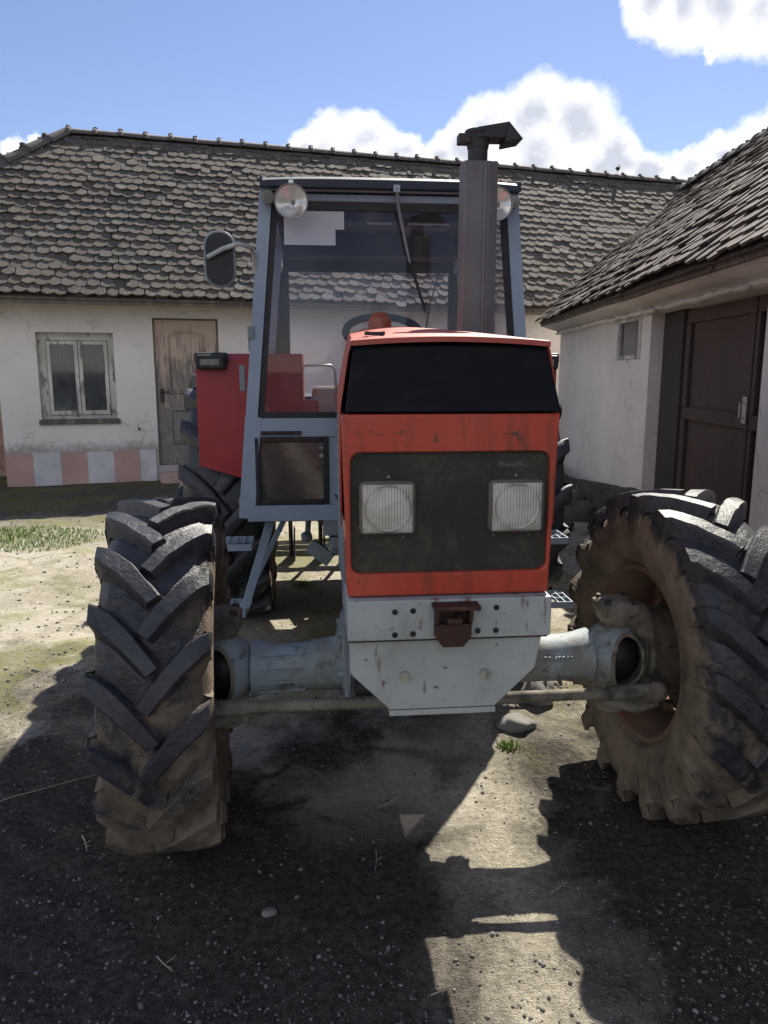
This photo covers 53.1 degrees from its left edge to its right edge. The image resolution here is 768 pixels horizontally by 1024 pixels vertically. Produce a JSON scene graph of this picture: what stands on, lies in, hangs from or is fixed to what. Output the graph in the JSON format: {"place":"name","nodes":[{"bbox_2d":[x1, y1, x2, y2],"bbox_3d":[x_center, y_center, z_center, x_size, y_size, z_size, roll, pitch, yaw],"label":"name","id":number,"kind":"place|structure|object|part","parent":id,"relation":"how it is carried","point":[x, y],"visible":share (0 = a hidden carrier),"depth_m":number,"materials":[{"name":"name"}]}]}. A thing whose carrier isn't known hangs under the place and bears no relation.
{"place":"outdoors","nodes":[
{"label":"outdoors","id":0,"kind":"place"},
{"bbox_2d":[0,524,103,552],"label":"grass","id":1,"kind":"structure","parent":0,"point":[40,536],"depth_m":7.22,"materials":[{"name":"green plant"}]},
{"bbox_2d":[0,451,767,1023],"bbox_3d":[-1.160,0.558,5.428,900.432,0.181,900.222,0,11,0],"label":"ground","id":2,"kind":"structure","parent":0,"point":[428,885],"depth_m":2.50,"materials":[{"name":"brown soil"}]},
{"bbox_2d":[0,405,6,475],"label":"courtyard wall","id":3,"kind":"structure","parent":2,"relation":"on","point":[2,463],"depth_m":10.77,"materials":[{"name":"paint"}]},
{"bbox_2d":[0,774,95,800],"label":"straw","id":4,"kind":"object","parent":2,"relation":"on","point":[44,788],"visible":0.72,"depth_m":2.96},
{"bbox_2d":[157,956,173,970],"bbox_3d":[-0.586,1.222,2.092,0.086,0.013,0.031,10,14,43],"label":"straw","id":5,"kind":"object","parent":2,"relation":"on","point":[166,962],"visible":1,"depth_m":2.09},
{"bbox_2d":[176,394,324,559],"bbox_3d":[-0.290,-0.281,6.452,2.780,1.400,2.128,-1,11,-6],"label":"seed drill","id":6,"kind":"object","parent":2,"relation":"on","point":[321,536],"visible":0.05,"depth_m":6.46,"materials":[{"name":"brown metal"}]},
{"bbox_2d":[261,907,276,917],"bbox_3d":[-0.340,1.185,2.274,0.047,0.024,0.034,0,11,0],"label":"stone","id":7,"kind":"object","parent":2,"relation":"on","point":[267,912],"visible":1,"depth_m":2.27,"materials":[{"name":"grey stone"}]},
{"bbox_2d":[292,580,312,587],"bbox_3d":[-0.620,0.539,5.793,0.141,0.060,0.117,7,13,33],"label":"weed","id":8,"kind":"object","parent":2,"relation":"on","point":[305,584],"visible":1,"depth_m":5.79,"materials":[{"name":"green plant"}]},
{"bbox_2d":[0,125,690,486],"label":"house","id":9,"kind":"structure","parent":2,"relation":"on","point":[116,309],"depth_m":10.39,"materials":[{"name":"grey tile"}]},
{"bbox_2d":[36,332,120,424],"bbox_3d":[-4.030,-1.761,10.131,0.990,1.170,0.445,-3,11,-17],"label":"window","id":10,"kind":"structure","parent":9,"relation":"in","point":[77,370],"depth_m":10.11,"materials":[{"name":"white paint"}]},
{"bbox_2d":[152,318,218,464],"bbox_3d":[-2.659,-1.625,10.439,0.850,1.950,0.114,-3,11,-17],"label":"door","id":11,"kind":"structure","parent":9,"relation":"in","point":[175,344],"depth_m":10.36,"materials":[{"name":"brown wood"}]},
{"bbox_2d":[84,121,767,854],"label":"tractor","id":12,"kind":"object","parent":2,"relation":"on","point":[414,469],"visible":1,"depth_m":2.37,"materials":[{"name":"paint"}]},
{"bbox_3d":[-0.445,-0.199,3.717,0.355,0.331,0.026,-1,11,-5],"label":"lower window","id":13,"kind":"part","parent":12,"relation":"part of","materials":[{"name":"black glass"}]},
{"bbox_3d":[-0.093,-1.060,4.926,1.264,1.250,0.040,-1,11,-5],"label":"rear window frame","id":14,"kind":"part","parent":12,"relation":"part of","materials":[{"name":"grey metal"}]},
{"bbox_2d":[431,986,448,995],"bbox_3d":[0.145,1.230,1.969,0.054,0.008,0.007,-5,12,-25],"label":"straw","id":15,"kind":"object","parent":2,"relation":"on","point":[432,994],"visible":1,"depth_m":1.97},
{"bbox_2d":[496,739,520,750],"bbox_3d":[0.532,0.995,3.297,0.105,0.047,0.091,6,12,30],"label":"weed","id":16,"kind":"object","parent":2,"relation":"on","point":[505,743],"visible":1,"depth_m":3.29,"materials":[{"name":"green plant"}]},
{"bbox_2d":[496,713,536,732],"bbox_3d":[0.592,0.960,3.478,0.160,0.071,0.140,8,13,37],"label":"stone","id":17,"kind":"object","parent":2,"relation":"on","point":[513,722],"visible":1,"depth_m":3.45,"materials":[{"name":"grey stone"}]},
{"bbox_2d":[520,681,553,706],"bbox_3d":[0.750,0.901,3.773,0.191,0.193,0.210,0,11,0],"label":"stone","id":18,"kind":"object","parent":2,"relation":"on","point":[539,685],"visible":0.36,"depth_m":3.71,"materials":[{"name":"grey stone"}]},
{"bbox_2d":[563,520,573,531],"bbox_3d":[1.749,0.147,7.562,0.228,0.153,0.234,6,12,31],"label":"stone","id":19,"kind":"object","parent":2,"relation":"on","point":[569,524],"visible":0.32,"depth_m":7.49,"materials":[{"name":"grey stone"}]},
{"bbox_2d":[566,492,587,505],"bbox_3d":[2.147,-0.130,8.740,0.313,0.215,0.275,0,11,0],"label":"stone","id":20,"kind":"object","parent":2,"relation":"on","point":[577,496],"visible":0.32,"depth_m":8.62,"materials":[{"name":"grey stone"}]},
{"bbox_2d":[564,500,597,521],"bbox_3d":[2.047,0.010,8.038,0.437,0.269,0.403,0,11,0],"label":"stone","id":21,"kind":"object","parent":2,"relation":"on","point":[580,511],"visible":0.6,"depth_m":7.89,"materials":[{"name":"grey stone"}]},
{"bbox_2d":[534,126,767,531],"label":"outbuilding","id":22,"kind":"structure","parent":2,"relation":"on","point":[658,322],"depth_m":6.43,"materials":[{"name":"paint"}]},
{"bbox_2d":[616,315,642,359],"bbox_3d":[2.526,-1.683,7.464,0.315,0.390,0.800,0,11,2],"label":"window","id":23,"kind":"structure","parent":22,"relation":"in","point":[629,331],"depth_m":7.48,"materials":[{"name":"grey glass"}]},
{"bbox_2d":[675,295,762,505],"bbox_3d":[2.471,-0.585,5.817,0.117,1.930,1.281,0,11,2],"label":"door leaf","id":24,"kind":"structure","parent":22,"relation":"in","point":[721,338],"depth_m":5.72,"materials":[{"name":"brown paint"}]},
{"bbox_2d":[742,294,767,524],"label":"door leaf","id":25,"kind":"structure","parent":22,"relation":"in","point":[763,303],"depth_m":5.07,"materials":[{"name":"brown paint"}]},
{"bbox_2d":[0,0,767,178],"label":"sky","id":26,"kind":"structure","parent":0,"point":[648,88],"materials":[{"name":"blue"}]}
]}

